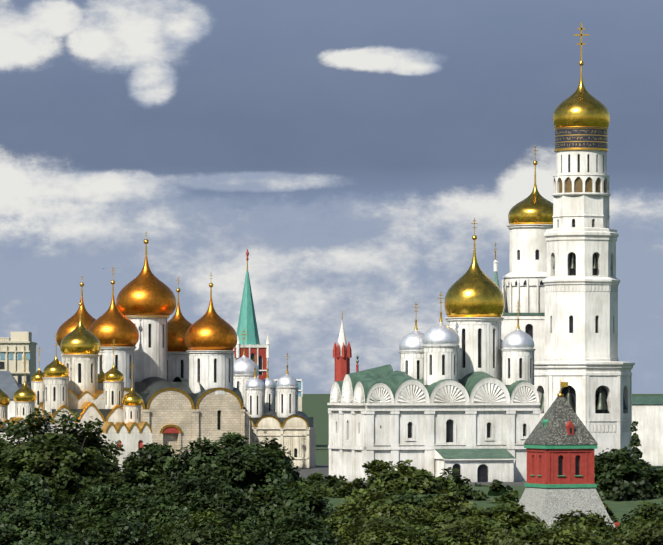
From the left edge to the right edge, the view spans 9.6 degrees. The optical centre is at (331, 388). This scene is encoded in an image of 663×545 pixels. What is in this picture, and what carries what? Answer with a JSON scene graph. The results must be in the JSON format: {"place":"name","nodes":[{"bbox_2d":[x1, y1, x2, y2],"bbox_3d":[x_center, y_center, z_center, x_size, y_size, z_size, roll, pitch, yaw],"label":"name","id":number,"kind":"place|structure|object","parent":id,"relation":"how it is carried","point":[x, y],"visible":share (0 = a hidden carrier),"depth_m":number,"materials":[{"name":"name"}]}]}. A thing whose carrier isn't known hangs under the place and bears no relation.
{"place":"outdoors","nodes":[
{"label":"outdoors","id":0,"kind":"place"},
{"bbox_2d":[0,371,20,419],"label":"building","id":1,"kind":"structure","parent":0,"point":[10,386],"depth_m":747.46,"materials":[{"name":"white paint"}]},
{"bbox_2d":[0,332,36,384],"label":"building","id":2,"kind":"structure","parent":0,"point":[16,348],"depth_m":995.26,"materials":[{"name":"beige paint"}]},
{"bbox_2d":[20,232,249,454],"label":"cathedral","id":3,"kind":"structure","parent":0,"point":[181,372],"depth_m":791.17,"materials":[{"name":"stone"}]},
{"bbox_2d":[232,249,269,379],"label":"tower","id":4,"kind":"structure","parent":0,"point":[256,352],"depth_m":1044.39,"materials":[{"name":"teal metal"}]},
{"bbox_2d":[273,379,301,411],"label":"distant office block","id":5,"kind":"structure","parent":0,"point":[299,381],"depth_m":1117.48,"materials":[{"name":"beige paint"}]},
{"bbox_2d":[0,0,662,393],"label":"sky","id":6,"kind":"structure","parent":0,"point":[353,149],"materials":[{"name":"blue"}]},
{"bbox_2d":[333,311,358,381],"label":"tower","id":7,"kind":"structure","parent":0,"point":[342,353],"depth_m":1116.20,"materials":[{"name":"red brick"}]},
{"bbox_2d":[327,218,540,481],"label":"cathedral","id":8,"kind":"structure","parent":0,"point":[459,392],"depth_m":705.04,"materials":[{"name":"white paint"}]},
{"bbox_2d":[302,394,662,527],"bbox_3d":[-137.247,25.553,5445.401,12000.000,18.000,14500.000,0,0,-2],"label":"terrain","id":9,"kind":"structure","parent":0,"point":[315,406],"depth_m":931.52,"materials":[{"name":"green plant"}]},
{"bbox_2d":[0,434,14,444],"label":"tree","id":10,"kind":"object","parent":9,"relation":"on","point":[1,439],"visible":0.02,"depth_m":613.95,"materials":[{"name":"green plant"}]},
{"bbox_2d":[0,471,87,532],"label":"tree","id":11,"kind":"object","parent":9,"relation":"on","point":[33,495],"visible":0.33,"depth_m":518.09,"materials":[{"name":"green plant"}]},
{"bbox_2d":[0,509,91,544],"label":"tree","id":12,"kind":"object","parent":9,"relation":"on","point":[25,528],"visible":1,"depth_m":438.12,"materials":[{"name":"green plant"}]},
{"bbox_2d":[0,407,145,502],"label":"tree","id":13,"kind":"object","parent":9,"relation":"on","point":[71,461],"visible":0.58,"depth_m":593.59,"materials":[{"name":"green plant"}]},
{"bbox_2d":[67,482,155,543],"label":"tree","id":14,"kind":"object","parent":9,"relation":"on","point":[127,502],"visible":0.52,"depth_m":523.24,"materials":[{"name":"green plant"}]},
{"bbox_2d":[72,512,162,544],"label":"tree","id":15,"kind":"object","parent":9,"relation":"on","point":[102,532],"visible":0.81,"depth_m":444.54,"materials":[{"name":"green plant"}]},
{"bbox_2d":[115,442,175,496],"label":"tree","id":16,"kind":"object","parent":9,"relation":"on","point":[145,468],"visible":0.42,"depth_m":608.01,"materials":[{"name":"green plant"}]},
{"bbox_2d":[137,475,274,543],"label":"tree","id":17,"kind":"object","parent":9,"relation":"on","point":[236,504],"visible":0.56,"depth_m":516.17,"materials":[{"name":"green plant"}]},
{"bbox_2d":[151,508,260,544],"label":"tree","id":18,"kind":"object","parent":9,"relation":"on","point":[211,531],"visible":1,"depth_m":436.94,"materials":[{"name":"green plant"}]},
{"bbox_2d":[149,431,292,505],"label":"tree","id":19,"kind":"object","parent":9,"relation":"on","point":[237,462],"visible":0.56,"depth_m":601.73,"materials":[{"name":"green plant"}]},
{"bbox_2d":[234,331,315,467],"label":"church","id":20,"kind":"structure","parent":9,"relation":"on","point":[288,425],"depth_m":826.57,"materials":[{"name":"beige paint"}]},
{"bbox_2d":[246,437,305,489],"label":"tree","id":21,"kind":"object","parent":9,"relation":"on","point":[274,445],"visible":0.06,"depth_m":612.46,"materials":[{"name":"green plant"}]},
{"bbox_2d":[243,481,340,543],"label":"tree","id":22,"kind":"object","parent":9,"relation":"on","point":[268,501],"visible":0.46,"depth_m":521.24,"materials":[{"name":"green plant"}]},
{"bbox_2d":[250,512,341,544],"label":"tree","id":23,"kind":"object","parent":9,"relation":"on","point":[307,530],"visible":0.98,"depth_m":444.38,"materials":[{"name":"green plant"}]},
{"bbox_2d":[287,456,313,491],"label":"tree","id":24,"kind":"object","parent":9,"relation":"on","point":[309,483],"depth_m":627.06,"materials":[{"name":"green plant"}]},
{"bbox_2d":[306,473,341,483],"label":"tree","id":25,"kind":"object","parent":9,"relation":"on","point":[316,476],"depth_m":678.20,"materials":[{"name":"green plant"}]},
{"bbox_2d":[312,482,338,497],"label":"tree","id":26,"kind":"object","parent":9,"relation":"on","point":[327,489],"visible":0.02,"depth_m":635.64,"materials":[{"name":"green plant"}]},
{"bbox_2d":[317,475,347,487],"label":"bush","id":27,"kind":"object","parent":9,"relation":"on","point":[331,481],"visible":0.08,"depth_m":665.14,"materials":[{"name":"green plant"}]},
{"bbox_2d":[331,485,366,498],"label":"tree","id":28,"kind":"object","parent":9,"relation":"on","point":[342,490],"visible":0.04,"depth_m":633.16,"materials":[{"name":"green plant"}]},
{"bbox_2d":[344,478,367,493],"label":"tree","id":29,"kind":"object","parent":9,"relation":"on","point":[357,483],"visible":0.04,"depth_m":639.16,"materials":[{"name":"green plant"}]},
{"bbox_2d":[337,494,377,512],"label":"tree","id":30,"kind":"object","parent":9,"relation":"on","point":[361,502],"depth_m":571.48,"materials":[{"name":"green plant"}]},
{"bbox_2d":[322,488,436,543],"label":"tree","id":31,"kind":"object","parent":9,"relation":"on","point":[389,507],"visible":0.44,"depth_m":518.36,"materials":[{"name":"green plant"}]},
{"bbox_2d":[334,515,440,544],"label":"tree","id":32,"kind":"object","parent":9,"relation":"on","point":[389,532],"visible":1,"depth_m":437.68,"materials":[{"name":"green plant"}]},
{"bbox_2d":[352,459,446,494],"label":"tree","id":33,"kind":"object","parent":9,"relation":"on","point":[384,479],"visible":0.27,"depth_m":639.53,"materials":[{"name":"green plant"}]},
{"bbox_2d":[377,489,441,507],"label":"tree","id":34,"kind":"object","parent":9,"relation":"on","point":[412,500],"visible":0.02,"depth_m":565.77,"materials":[{"name":"green plant"}]},
{"bbox_2d":[293,465,526,485],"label":"pavement","id":35,"kind":"structure","parent":9,"relation":"on","point":[306,472],"depth_m":762.06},
{"bbox_2d":[0,300,151,470],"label":"cathedral","id":36,"kind":"structure","parent":35,"relation":"on","point":[74,381],"depth_m":702.19,"materials":[{"name":"beige paint"}]},
{"bbox_2d":[493,145,552,361],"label":"belfry","id":37,"kind":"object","parent":35,"relation":"on","point":[530,218],"visible":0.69,"depth_m":784.50,"materials":[{"name":"white paint"}]},
{"bbox_2d":[415,490,483,534],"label":"tree","id":38,"kind":"object","parent":9,"relation":"on","point":[451,509],"visible":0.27,"depth_m":524.39,"materials":[{"name":"green plant"}]},
{"bbox_2d":[429,467,475,491],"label":"tree","id":39,"kind":"object","parent":9,"relation":"on","point":[448,482],"visible":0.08,"depth_m":646.62,"materials":[{"name":"green plant"}]},
{"bbox_2d":[448,482,488,500],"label":"tree","id":40,"kind":"object","parent":9,"relation":"on","point":[476,495],"visible":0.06,"depth_m":630.48,"materials":[{"name":"green plant"}]},
{"bbox_2d":[461,499,479,509],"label":"tree","id":41,"kind":"object","parent":9,"relation":"on","point":[465,504],"visible":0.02,"depth_m":586.66,"materials":[{"name":"green plant"}]},
{"bbox_2d":[431,515,519,544],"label":"tree","id":42,"kind":"object","parent":9,"relation":"on","point":[472,531],"visible":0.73,"depth_m":444.63,"materials":[{"name":"green plant"}]},
{"bbox_2d":[475,483,487,486],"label":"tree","id":43,"kind":"object","parent":9,"relation":"on","point":[477,485],"visible":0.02,"depth_m":669.30,"materials":[{"name":"green plant"}]},
{"bbox_2d":[487,479,518,495],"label":"tree","id":44,"kind":"object","parent":9,"relation":"on","point":[499,489],"visible":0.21,"depth_m":637.27,"materials":[{"name":"green plant"}]},
{"bbox_2d":[489,492,519,503],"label":"bush","id":45,"kind":"object","parent":9,"relation":"on","point":[505,497],"visible":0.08,"depth_m":626.65,"materials":[{"name":"green plant"}]},
{"bbox_2d":[460,501,553,540],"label":"tree","id":46,"kind":"object","parent":9,"relation":"on","point":[508,516],"visible":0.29,"depth_m":517.59,"materials":[{"name":"green plant"}]},
{"bbox_2d":[491,524,625,544],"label":"tree","id":47,"kind":"object","parent":9,"relation":"on","point":[571,535],"visible":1,"depth_m":437.67,"materials":[{"name":"green plant"}]},
{"bbox_2d":[518,378,614,527],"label":"tower","id":48,"kind":"structure","parent":9,"relation":"on","point":[560,443],"depth_m":559.64,"materials":[{"name":"red brick"}]},
{"bbox_2d":[552,509,616,540],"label":"tree","id":49,"kind":"object","parent":9,"relation":"on","point":[597,522],"visible":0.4,"depth_m":525.09,"materials":[{"name":"green plant"}]},
{"bbox_2d":[599,492,618,522],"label":"tree","id":50,"kind":"object","parent":9,"relation":"on","point":[609,512],"visible":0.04,"depth_m":597.67,"materials":[{"name":"green plant"}]},
{"bbox_2d":[594,446,662,501],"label":"tree","id":51,"kind":"object","parent":9,"relation":"on","point":[622,474],"visible":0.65,"depth_m":632.24,"materials":[{"name":"green plant"}]},
{"bbox_2d":[599,501,662,542],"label":"tree","id":52,"kind":"object","parent":9,"relation":"on","point":[645,513],"visible":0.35,"depth_m":520.97,"materials":[{"name":"green plant"}]},
{"bbox_2d":[628,421,642,459],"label":"tree","id":53,"kind":"object","parent":9,"relation":"on","point":[633,443],"visible":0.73,"depth_m":653.24,"materials":[{"name":"green plant"}]},
{"bbox_2d":[608,517,662,544],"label":"tree","id":54,"kind":"object","parent":9,"relation":"on","point":[653,537],"visible":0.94,"depth_m":443.53,"materials":[{"name":"green plant"}]},
{"bbox_2d":[649,466,662,496],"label":"tree","id":55,"kind":"object","parent":9,"relation":"on","point":[657,484],"visible":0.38,"depth_m":636.09,"materials":[{"name":"green plant"}]},
{"bbox_2d":[533,23,634,456],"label":"bell tower","id":56,"kind":"structure","parent":0,"point":[581,281],"depth_m":753.66,"materials":[{"name":"white paint"}]},
{"bbox_2d":[632,396,662,465],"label":"building","id":57,"kind":"structure","parent":0,"point":[647,413],"depth_m":849.40,"materials":[{"name":"white paint"}]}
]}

